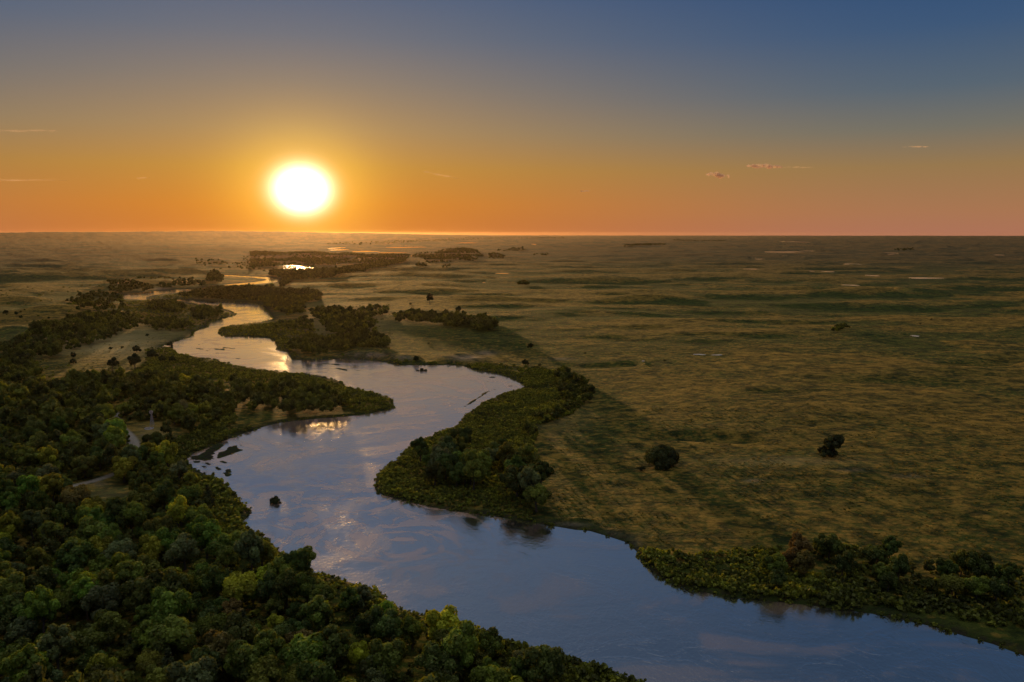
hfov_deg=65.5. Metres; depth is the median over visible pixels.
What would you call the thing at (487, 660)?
broadleaf tree
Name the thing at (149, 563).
broadleaf tree
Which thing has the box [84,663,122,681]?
broadleaf tree
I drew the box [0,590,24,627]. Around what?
broadleaf tree
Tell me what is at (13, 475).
broadleaf tree
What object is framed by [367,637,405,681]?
broadleaf tree
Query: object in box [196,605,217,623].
broadleaf tree
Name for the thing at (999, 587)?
broadleaf tree
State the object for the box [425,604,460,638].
broadleaf tree
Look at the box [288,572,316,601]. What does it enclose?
broadleaf tree
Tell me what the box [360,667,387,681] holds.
broadleaf tree
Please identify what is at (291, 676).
broadleaf tree
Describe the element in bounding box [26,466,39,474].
broadleaf tree
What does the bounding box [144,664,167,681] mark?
broadleaf tree
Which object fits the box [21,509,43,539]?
broadleaf tree
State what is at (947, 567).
broadleaf tree
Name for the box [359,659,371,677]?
broadleaf tree
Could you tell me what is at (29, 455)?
broadleaf tree
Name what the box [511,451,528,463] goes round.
broadleaf tree
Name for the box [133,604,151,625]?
broadleaf tree
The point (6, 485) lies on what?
broadleaf tree
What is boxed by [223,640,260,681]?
broadleaf tree
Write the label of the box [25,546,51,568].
broadleaf tree
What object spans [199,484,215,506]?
cedar tree
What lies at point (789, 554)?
broadleaf tree
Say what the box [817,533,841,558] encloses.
broadleaf tree
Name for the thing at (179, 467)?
broadleaf tree
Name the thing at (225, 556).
broadleaf tree
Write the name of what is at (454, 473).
broadleaf tree
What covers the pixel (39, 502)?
broadleaf tree
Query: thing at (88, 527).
broadleaf tree
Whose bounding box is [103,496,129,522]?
broadleaf tree
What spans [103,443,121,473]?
broadleaf tree
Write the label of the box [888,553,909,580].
broadleaf tree
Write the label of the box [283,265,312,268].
oxbow water
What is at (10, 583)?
broadleaf tree
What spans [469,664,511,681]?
broadleaf tree
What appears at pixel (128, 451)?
broadleaf tree
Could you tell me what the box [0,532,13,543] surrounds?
broadleaf tree
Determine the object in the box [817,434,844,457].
lone tree
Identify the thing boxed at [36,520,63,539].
broadleaf tree
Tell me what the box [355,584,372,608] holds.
broadleaf tree
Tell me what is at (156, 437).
broadleaf tree
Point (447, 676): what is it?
broadleaf tree
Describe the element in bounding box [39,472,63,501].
broadleaf tree
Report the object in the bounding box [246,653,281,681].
broadleaf tree
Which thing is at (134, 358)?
lone tree
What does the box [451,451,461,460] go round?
broadleaf tree
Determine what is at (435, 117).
sky
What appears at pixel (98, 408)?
broadleaf tree
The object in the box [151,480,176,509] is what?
broadleaf tree
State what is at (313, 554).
broadleaf tree
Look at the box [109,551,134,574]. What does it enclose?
broadleaf tree
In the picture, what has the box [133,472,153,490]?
broadleaf tree
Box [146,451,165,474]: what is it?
broadleaf tree
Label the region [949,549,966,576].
broadleaf tree
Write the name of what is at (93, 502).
broadleaf tree
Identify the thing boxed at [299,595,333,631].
broadleaf tree
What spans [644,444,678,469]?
bush
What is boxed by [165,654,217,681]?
broadleaf tree
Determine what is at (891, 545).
broadleaf tree
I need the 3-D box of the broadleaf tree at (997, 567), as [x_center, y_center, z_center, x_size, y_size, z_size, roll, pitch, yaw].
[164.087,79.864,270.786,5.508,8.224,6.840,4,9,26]
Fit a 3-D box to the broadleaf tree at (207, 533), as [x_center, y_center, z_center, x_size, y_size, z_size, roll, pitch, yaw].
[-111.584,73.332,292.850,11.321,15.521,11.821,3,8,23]
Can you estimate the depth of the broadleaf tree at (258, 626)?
231.18 m
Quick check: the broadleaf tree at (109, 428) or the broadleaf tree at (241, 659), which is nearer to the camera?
the broadleaf tree at (241, 659)
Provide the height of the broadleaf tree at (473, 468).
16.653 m
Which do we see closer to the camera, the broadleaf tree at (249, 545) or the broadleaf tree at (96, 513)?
the broadleaf tree at (249, 545)
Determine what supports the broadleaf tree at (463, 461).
on the ground
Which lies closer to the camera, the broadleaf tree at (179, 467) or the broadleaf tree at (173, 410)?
the broadleaf tree at (179, 467)
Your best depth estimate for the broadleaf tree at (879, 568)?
269.94 m
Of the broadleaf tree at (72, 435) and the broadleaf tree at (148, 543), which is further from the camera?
the broadleaf tree at (72, 435)
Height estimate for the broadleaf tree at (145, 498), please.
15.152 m
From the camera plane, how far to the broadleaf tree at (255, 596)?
252.59 m
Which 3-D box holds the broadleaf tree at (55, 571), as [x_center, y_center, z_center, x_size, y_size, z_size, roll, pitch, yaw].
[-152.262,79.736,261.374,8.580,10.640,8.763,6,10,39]
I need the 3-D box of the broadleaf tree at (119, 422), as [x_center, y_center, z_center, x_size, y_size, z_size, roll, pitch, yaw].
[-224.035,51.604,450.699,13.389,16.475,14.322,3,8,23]
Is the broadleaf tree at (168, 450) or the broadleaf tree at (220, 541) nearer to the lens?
the broadleaf tree at (220, 541)
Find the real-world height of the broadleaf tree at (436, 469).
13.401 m
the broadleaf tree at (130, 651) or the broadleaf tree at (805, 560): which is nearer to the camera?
the broadleaf tree at (130, 651)
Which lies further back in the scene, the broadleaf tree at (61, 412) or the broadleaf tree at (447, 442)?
the broadleaf tree at (61, 412)
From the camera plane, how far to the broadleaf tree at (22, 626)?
227.66 m
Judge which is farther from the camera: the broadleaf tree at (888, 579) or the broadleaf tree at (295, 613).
the broadleaf tree at (888, 579)
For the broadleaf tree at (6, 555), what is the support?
on the ground
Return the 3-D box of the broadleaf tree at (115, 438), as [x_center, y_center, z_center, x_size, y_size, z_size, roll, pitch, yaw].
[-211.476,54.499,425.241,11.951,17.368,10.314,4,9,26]
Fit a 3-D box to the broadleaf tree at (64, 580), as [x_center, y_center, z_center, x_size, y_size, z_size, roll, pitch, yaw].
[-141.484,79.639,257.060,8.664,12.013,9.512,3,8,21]
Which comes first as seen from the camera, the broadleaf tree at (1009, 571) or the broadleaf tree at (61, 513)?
the broadleaf tree at (1009, 571)
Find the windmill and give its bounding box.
[149,410,154,425]
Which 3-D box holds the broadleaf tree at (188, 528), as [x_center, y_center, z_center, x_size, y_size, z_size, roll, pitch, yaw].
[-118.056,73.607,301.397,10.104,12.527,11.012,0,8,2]
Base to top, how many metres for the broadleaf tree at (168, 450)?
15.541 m
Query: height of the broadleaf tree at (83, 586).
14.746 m
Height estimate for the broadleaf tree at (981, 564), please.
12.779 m
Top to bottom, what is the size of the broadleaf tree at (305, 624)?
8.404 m
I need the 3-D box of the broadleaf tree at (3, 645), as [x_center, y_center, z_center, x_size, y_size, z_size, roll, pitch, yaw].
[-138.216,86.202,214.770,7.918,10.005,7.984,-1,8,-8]
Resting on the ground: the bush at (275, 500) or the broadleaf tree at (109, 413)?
the broadleaf tree at (109, 413)
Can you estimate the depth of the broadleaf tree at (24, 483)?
345.71 m
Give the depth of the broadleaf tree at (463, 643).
209.01 m
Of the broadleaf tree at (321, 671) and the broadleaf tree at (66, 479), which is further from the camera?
the broadleaf tree at (66, 479)
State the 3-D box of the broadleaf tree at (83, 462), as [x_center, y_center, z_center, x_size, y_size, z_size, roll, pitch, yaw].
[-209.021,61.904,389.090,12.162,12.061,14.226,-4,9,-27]
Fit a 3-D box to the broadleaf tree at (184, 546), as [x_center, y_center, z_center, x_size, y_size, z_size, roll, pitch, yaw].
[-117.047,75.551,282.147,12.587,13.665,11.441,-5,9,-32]
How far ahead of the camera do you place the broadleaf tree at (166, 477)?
367.11 m
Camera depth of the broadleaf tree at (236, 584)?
248.94 m
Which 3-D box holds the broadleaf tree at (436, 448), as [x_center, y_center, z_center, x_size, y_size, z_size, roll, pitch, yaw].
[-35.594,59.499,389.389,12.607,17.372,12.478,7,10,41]
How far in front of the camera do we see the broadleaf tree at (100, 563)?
269.50 m
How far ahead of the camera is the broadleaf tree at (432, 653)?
205.85 m
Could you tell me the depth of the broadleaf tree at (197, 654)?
204.23 m
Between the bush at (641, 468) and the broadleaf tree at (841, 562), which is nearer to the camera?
the broadleaf tree at (841, 562)
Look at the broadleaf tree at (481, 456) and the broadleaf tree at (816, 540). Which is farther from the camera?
the broadleaf tree at (481, 456)
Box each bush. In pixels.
[18,352,30,357]
[132,345,141,350]
[146,349,158,356]
[158,355,166,360]
[168,355,175,360]
[269,496,281,503]
[636,466,645,470]
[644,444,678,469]
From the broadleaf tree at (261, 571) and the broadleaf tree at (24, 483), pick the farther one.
the broadleaf tree at (24, 483)
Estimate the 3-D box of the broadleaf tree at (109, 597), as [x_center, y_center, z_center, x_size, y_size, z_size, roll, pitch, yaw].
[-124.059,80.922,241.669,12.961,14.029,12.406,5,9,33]
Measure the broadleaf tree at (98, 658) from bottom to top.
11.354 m
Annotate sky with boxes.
[0,0,1023,235]
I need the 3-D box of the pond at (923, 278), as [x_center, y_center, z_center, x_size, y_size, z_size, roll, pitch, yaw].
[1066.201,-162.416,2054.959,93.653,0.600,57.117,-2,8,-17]
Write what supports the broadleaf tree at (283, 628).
on the ground
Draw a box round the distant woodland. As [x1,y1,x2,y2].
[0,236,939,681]
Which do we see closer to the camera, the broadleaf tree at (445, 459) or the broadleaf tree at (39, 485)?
the broadleaf tree at (39, 485)
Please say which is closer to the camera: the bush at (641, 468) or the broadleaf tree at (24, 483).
the broadleaf tree at (24, 483)
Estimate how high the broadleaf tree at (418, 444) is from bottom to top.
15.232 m
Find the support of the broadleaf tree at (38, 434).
on the ground
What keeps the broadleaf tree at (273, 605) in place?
on the ground
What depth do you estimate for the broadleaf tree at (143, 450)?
398.58 m
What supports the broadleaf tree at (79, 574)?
on the ground
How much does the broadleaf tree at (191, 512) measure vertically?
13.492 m
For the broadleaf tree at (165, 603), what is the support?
on the ground
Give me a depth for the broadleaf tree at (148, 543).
282.42 m
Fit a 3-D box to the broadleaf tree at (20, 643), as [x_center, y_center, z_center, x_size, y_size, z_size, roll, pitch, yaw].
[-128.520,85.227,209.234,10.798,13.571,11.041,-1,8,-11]
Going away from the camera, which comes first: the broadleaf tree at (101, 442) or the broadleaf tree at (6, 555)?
the broadleaf tree at (6, 555)
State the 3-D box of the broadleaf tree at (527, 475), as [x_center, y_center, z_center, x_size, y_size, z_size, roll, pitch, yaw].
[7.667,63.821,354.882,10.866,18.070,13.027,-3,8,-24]
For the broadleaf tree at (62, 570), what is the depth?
275.56 m
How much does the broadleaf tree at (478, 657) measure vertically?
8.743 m
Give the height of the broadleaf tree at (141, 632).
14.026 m
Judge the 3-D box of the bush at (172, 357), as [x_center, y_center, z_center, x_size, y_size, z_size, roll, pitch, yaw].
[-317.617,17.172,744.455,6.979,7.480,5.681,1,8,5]
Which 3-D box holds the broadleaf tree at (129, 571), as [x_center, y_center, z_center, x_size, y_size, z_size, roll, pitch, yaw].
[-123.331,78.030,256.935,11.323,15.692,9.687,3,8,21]
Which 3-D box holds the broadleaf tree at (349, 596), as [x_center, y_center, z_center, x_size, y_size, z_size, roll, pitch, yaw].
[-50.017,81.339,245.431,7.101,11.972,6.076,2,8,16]
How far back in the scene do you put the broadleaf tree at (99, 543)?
283.98 m
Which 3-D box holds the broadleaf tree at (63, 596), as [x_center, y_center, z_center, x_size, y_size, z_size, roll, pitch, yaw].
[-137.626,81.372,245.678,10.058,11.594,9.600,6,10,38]
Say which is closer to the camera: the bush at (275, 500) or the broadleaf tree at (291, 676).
the broadleaf tree at (291, 676)
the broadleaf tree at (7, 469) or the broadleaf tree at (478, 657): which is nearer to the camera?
the broadleaf tree at (478, 657)
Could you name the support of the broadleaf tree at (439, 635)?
on the ground
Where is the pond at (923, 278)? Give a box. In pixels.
[911,277,940,278]
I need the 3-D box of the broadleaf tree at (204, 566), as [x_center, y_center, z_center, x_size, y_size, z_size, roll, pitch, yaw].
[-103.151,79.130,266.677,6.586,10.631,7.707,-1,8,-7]
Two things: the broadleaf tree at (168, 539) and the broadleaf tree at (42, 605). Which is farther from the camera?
the broadleaf tree at (168, 539)
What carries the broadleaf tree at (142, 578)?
on the ground
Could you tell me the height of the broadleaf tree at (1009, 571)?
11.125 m
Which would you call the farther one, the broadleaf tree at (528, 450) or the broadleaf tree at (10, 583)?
the broadleaf tree at (528, 450)
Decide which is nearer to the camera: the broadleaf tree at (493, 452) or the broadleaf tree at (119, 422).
the broadleaf tree at (493, 452)
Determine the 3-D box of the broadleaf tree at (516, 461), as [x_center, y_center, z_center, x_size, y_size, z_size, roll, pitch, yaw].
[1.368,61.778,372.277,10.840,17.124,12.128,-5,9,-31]
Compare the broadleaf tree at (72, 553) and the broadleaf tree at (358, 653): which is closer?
the broadleaf tree at (358, 653)
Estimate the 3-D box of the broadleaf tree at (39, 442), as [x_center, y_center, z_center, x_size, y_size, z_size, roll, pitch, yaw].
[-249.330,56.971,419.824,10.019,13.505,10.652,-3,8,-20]
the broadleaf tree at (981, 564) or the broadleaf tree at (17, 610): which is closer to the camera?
the broadleaf tree at (17, 610)
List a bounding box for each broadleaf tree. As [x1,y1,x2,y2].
[0,464,14,478]
[0,478,17,497]
[0,491,21,510]
[0,511,23,540]
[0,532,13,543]
[0,537,17,560]
[0,548,11,560]
[0,560,16,577]
[0,571,25,596]
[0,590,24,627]
[0,636,41,675]
[0,640,6,676]
[0,643,52,681]
[1,662,63,681]
[3,616,37,642]
[6,471,25,494]
[10,562,27,573]
[11,601,41,623]
[16,446,37,465]
[16,475,40,494]
[20,425,40,440]
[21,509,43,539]
[23,584,60,632]
[24,564,58,592]
[25,414,46,429]
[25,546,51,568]
[26,430,47,445]
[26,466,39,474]
[26,490,50,510]
[30,476,56,498]
[31,435,48,449]
[34,463,60,477]
[34,629,47,644]
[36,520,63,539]
[36,623,75,672]
[37,445,58,464]
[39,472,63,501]
[44,568,61,590]
[49,415,68,432]
[51,406,74,424]
[51,502,76,527]
[52,562,67,572]
[52,585,80,620]
[54,540,91,572]
[55,474,74,494]
[56,567,82,588]
[58,484,90,504]
[59,429,80,444]
[60,536,93,567]
[66,627,113,658]
[70,455,97,477]
[70,569,97,585]
[71,576,100,619]
[73,505,89,523]
[75,515,107,540]
[76,496,105,511]
[77,645,108,675]
[79,581,124,621]
[84,653,117,673]
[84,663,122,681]
[86,505,118,525]
[87,547,100,566]
[87,554,111,573]
[88,535,113,560]
[89,437,108,452]
[89,445,103,469]
[89,609,129,646]
[91,403,117,417]
[91,421,109,437]
[91,568,122,587]
[96,523,122,539]
[100,404,115,418]
[100,538,138,559]
[101,418,128,435]
[103,425,122,434]
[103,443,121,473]
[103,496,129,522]
[104,426,126,448]
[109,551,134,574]
[111,456,137,481]
[113,534,124,541]
[114,560,144,584]
[115,500,151,538]
[119,579,155,608]
[120,444,141,460]
[122,644,140,661]
[126,444,148,459]
[128,483,158,507]
[130,576,150,604]
[131,619,158,650]
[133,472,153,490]
[133,525,144,537]
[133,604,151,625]
[135,648,164,672]
[136,553,163,576]
[138,528,169,557]
[138,534,163,560]
[140,431,165,448]
[142,442,156,460]
[142,515,173,532]
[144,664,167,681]
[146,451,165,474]
[148,512,165,519]
[148,567,190,593]
[148,586,192,624]
[148,614,200,656]
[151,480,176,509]
[153,526,178,564]
[155,440,177,466]
[159,475,172,484]
[162,403,184,424]
[162,532,199,569]
[163,566,181,572]
[165,495,188,526]
[165,497,175,509]
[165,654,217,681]
[168,459,187,479]
[176,484,202,505]
[179,399,190,409]
[182,403,199,413]
[182,591,202,620]
[183,503,213,524]
[184,521,206,550]
[184,645,221,681]
[186,574,193,591]
[187,568,204,591]
[192,518,222,558]
[193,514,207,523]
[194,562,208,575]
[195,611,227,638]
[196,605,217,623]
[201,561,231,596]
[202,628,240,677]
[203,596,228,613]
[204,532,234,564]
[215,545,240,567]
[220,640,246,677]
[221,597,242,618]
[222,571,258,603]
[222,610,259,644]
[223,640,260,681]
[227,530,241,554]
[233,528,264,570]
[240,589,262,604]
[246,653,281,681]
[247,539,277,565]
[248,623,261,643]
[253,628,285,658]
[256,563,267,580]
[256,570,276,599]
[262,598,285,614]
[267,551,299,579]
[267,613,283,628]
[271,568,298,608]
[273,621,295,639]
[277,632,335,669]
[279,549,310,571]
[283,661,313,681]
[285,601,302,621]
[285,628,312,645]
[286,618,311,631]
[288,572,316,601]
[295,659,337,681]
[297,545,316,562]
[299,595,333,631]
[303,581,335,600]
[314,576,323,584]
[315,623,350,664]
[334,650,347,668]
[337,586,359,620]
[344,598,364,617]
[347,640,370,669]
[352,605,384,641]
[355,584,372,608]
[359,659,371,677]
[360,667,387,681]
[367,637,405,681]
[370,600,394,612]
[370,608,402,642]
[401,614,424,649]
[410,436,428,461]
[414,638,462,676]
[421,447,431,466]
[423,461,445,485]
[424,665,459,681]
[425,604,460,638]
[426,444,451,466]
[432,628,449,648]
[436,450,459,480]
[437,434,460,452]
[440,619,479,681]
[446,462,464,485]
[449,426,472,443]
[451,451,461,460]
[452,435,465,452]
[457,456,465,483]
[462,459,482,489]
[464,448,477,453]
[464,449,492,482]
[468,649,487,668]
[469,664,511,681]
[477,626,504,657]
[481,655,499,667]
[482,447,498,468]
[490,436,511,449]
[496,442,517,463]
[499,465,533,496]
[503,455,526,471]
[505,675,523,681]
[508,650,532,670]
[509,655,527,681]
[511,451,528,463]
[516,443,541,463]
[516,465,540,488]
[522,483,551,511]
[522,644,566,681]
[532,460,554,483]
[759,552,788,572]
[768,567,787,587]
[782,546,799,570]
[789,531,812,551]
[791,549,815,574]
[812,533,827,550]
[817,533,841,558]
[833,550,858,575]
[860,544,888,564]
[871,562,890,580]
[878,571,897,591]
[882,535,902,558]
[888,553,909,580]
[936,558,958,575]
[937,573,965,594]
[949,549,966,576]
[958,550,996,578]
[964,575,990,599]
[987,576,1013,600]
[988,564,1001,579]
[998,561,1022,585]
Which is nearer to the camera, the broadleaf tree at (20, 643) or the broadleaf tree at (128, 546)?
the broadleaf tree at (20, 643)
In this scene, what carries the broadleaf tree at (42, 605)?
on the ground
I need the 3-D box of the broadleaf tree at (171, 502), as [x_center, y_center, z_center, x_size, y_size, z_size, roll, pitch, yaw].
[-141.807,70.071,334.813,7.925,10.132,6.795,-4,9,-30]
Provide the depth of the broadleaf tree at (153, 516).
318.18 m
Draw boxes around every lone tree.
[107,357,119,370]
[127,353,140,368]
[426,293,433,301]
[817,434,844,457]
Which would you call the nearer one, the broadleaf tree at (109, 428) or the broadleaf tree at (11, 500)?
the broadleaf tree at (11, 500)
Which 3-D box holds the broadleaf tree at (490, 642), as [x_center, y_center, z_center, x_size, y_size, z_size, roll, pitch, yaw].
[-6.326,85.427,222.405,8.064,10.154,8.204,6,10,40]
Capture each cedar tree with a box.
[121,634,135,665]
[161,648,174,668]
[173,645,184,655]
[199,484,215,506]
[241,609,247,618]
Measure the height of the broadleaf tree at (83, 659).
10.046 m
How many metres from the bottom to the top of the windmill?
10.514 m
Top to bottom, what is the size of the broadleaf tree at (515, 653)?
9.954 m
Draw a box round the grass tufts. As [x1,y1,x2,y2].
[52,335,1023,563]
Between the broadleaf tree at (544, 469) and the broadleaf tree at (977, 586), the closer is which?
the broadleaf tree at (977, 586)
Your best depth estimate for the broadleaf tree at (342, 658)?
218.12 m
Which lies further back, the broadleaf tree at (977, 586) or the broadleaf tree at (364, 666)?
the broadleaf tree at (977, 586)
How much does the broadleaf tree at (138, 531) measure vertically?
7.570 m
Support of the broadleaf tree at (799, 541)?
on the ground
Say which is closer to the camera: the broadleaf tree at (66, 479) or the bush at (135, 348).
the broadleaf tree at (66, 479)
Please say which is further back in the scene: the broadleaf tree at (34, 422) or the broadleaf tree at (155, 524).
the broadleaf tree at (34, 422)
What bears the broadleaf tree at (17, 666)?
on the ground
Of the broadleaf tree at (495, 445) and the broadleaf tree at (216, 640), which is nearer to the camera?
the broadleaf tree at (216, 640)
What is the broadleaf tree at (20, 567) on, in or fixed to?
on the ground
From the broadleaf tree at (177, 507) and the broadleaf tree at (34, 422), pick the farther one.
the broadleaf tree at (34, 422)
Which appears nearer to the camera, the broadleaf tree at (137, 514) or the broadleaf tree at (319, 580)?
the broadleaf tree at (319, 580)
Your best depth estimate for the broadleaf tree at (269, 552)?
280.41 m
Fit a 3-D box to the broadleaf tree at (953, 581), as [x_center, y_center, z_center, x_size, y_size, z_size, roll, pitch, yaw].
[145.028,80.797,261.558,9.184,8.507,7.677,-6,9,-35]
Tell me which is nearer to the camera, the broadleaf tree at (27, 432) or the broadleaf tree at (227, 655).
the broadleaf tree at (227, 655)
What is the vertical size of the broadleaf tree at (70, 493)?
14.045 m
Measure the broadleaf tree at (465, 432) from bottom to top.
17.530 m
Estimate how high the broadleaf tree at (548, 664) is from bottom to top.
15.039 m
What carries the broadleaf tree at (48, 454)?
on the ground
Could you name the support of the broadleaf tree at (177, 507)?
on the ground
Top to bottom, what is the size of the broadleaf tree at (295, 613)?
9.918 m
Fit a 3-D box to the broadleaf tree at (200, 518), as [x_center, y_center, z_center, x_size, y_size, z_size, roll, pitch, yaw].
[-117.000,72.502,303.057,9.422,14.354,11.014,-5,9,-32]
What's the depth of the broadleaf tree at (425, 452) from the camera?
395.66 m
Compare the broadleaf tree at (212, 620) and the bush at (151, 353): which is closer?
the broadleaf tree at (212, 620)
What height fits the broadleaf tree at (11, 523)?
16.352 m
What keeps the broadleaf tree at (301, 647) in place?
on the ground
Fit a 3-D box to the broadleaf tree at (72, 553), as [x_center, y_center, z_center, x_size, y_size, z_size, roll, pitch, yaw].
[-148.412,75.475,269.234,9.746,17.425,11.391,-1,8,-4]
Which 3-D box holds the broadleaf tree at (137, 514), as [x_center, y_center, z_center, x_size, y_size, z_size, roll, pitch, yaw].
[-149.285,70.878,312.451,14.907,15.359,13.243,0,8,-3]
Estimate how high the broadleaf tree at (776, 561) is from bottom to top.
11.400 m
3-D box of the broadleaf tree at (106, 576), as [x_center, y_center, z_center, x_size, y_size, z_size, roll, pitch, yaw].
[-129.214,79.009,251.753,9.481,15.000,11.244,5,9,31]
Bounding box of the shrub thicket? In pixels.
[0,283,1023,681]
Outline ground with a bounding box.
[0,231,1023,681]
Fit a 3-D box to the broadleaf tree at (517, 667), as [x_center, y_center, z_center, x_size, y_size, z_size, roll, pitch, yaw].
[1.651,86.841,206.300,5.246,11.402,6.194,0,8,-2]
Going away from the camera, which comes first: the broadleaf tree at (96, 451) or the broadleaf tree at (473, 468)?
the broadleaf tree at (473, 468)
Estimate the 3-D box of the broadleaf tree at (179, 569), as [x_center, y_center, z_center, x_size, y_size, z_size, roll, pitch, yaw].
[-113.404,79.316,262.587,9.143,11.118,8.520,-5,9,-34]
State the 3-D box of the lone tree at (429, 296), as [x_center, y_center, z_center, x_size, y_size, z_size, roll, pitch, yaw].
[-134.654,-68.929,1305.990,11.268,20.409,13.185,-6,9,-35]
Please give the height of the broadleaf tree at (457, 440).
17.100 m
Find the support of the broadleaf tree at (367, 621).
on the ground
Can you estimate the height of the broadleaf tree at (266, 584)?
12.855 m
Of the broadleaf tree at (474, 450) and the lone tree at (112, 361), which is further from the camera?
the lone tree at (112, 361)
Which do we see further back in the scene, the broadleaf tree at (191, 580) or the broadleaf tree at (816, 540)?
the broadleaf tree at (816, 540)
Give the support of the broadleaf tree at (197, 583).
on the ground
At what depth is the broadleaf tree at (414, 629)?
227.06 m
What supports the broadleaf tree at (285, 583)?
on the ground
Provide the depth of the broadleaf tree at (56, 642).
210.52 m
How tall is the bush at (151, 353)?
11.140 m
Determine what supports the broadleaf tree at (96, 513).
on the ground
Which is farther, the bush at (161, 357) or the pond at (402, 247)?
the pond at (402, 247)
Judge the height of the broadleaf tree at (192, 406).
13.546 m
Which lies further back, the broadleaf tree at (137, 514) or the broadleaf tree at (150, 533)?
the broadleaf tree at (137, 514)
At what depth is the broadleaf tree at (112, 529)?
293.40 m
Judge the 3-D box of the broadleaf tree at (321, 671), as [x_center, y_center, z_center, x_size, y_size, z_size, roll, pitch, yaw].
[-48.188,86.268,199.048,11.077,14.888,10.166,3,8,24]
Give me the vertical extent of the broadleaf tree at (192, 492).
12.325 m
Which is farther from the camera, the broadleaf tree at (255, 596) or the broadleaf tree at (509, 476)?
the broadleaf tree at (509, 476)
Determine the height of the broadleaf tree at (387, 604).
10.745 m
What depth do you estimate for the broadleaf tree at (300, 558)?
267.80 m
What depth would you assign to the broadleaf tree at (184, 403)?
502.15 m
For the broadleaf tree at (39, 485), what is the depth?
348.63 m
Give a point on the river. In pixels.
(601, 599)
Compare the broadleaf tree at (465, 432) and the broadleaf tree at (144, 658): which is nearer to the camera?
the broadleaf tree at (144, 658)
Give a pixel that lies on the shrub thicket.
(830, 587)
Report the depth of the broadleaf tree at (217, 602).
241.55 m
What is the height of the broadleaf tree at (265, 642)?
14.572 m
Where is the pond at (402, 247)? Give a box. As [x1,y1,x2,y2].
[386,247,418,247]
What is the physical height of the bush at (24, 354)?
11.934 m
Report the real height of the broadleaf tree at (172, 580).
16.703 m
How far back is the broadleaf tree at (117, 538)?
291.60 m
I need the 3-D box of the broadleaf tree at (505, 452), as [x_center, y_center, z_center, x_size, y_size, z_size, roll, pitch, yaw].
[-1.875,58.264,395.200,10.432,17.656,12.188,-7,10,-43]
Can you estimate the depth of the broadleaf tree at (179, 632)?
216.85 m
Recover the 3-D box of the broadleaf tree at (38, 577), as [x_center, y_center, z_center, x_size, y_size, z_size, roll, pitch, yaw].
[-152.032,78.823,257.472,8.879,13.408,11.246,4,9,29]
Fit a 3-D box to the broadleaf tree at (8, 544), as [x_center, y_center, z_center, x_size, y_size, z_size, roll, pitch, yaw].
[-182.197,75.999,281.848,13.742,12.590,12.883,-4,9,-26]
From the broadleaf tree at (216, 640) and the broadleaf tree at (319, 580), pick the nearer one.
the broadleaf tree at (216, 640)
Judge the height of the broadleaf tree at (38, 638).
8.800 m
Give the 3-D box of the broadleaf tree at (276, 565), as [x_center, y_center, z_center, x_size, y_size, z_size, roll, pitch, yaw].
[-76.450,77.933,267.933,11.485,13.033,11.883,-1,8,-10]
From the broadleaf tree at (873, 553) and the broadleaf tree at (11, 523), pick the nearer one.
the broadleaf tree at (873, 553)
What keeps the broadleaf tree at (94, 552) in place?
on the ground
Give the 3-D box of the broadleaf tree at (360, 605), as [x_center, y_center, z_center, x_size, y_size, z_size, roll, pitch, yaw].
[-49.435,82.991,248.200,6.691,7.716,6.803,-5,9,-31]
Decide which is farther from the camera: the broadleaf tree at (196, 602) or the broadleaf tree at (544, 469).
the broadleaf tree at (544, 469)
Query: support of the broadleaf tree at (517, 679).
on the ground
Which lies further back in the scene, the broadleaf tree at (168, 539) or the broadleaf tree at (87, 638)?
the broadleaf tree at (168, 539)
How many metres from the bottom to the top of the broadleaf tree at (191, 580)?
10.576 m
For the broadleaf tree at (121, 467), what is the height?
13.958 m
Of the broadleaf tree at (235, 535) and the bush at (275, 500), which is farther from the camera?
the bush at (275, 500)
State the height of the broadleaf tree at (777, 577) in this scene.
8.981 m
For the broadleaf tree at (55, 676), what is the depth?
201.42 m
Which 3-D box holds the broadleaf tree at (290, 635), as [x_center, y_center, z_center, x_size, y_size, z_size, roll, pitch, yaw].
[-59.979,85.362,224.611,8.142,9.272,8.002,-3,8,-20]
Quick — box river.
[121,275,1023,681]
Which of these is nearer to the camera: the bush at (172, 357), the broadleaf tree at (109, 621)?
the broadleaf tree at (109, 621)
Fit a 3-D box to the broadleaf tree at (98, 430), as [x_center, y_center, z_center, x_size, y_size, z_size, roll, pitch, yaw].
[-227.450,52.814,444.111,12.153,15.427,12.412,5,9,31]
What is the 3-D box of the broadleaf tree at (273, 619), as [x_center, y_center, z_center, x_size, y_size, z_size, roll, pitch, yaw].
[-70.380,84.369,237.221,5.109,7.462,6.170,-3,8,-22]
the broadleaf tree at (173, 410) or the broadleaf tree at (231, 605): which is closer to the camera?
the broadleaf tree at (231, 605)
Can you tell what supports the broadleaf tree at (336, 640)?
on the ground
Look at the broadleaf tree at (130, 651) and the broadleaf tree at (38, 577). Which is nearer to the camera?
the broadleaf tree at (130, 651)
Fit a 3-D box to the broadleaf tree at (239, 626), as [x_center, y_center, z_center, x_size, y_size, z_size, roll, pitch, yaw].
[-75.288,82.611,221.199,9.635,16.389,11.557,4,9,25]

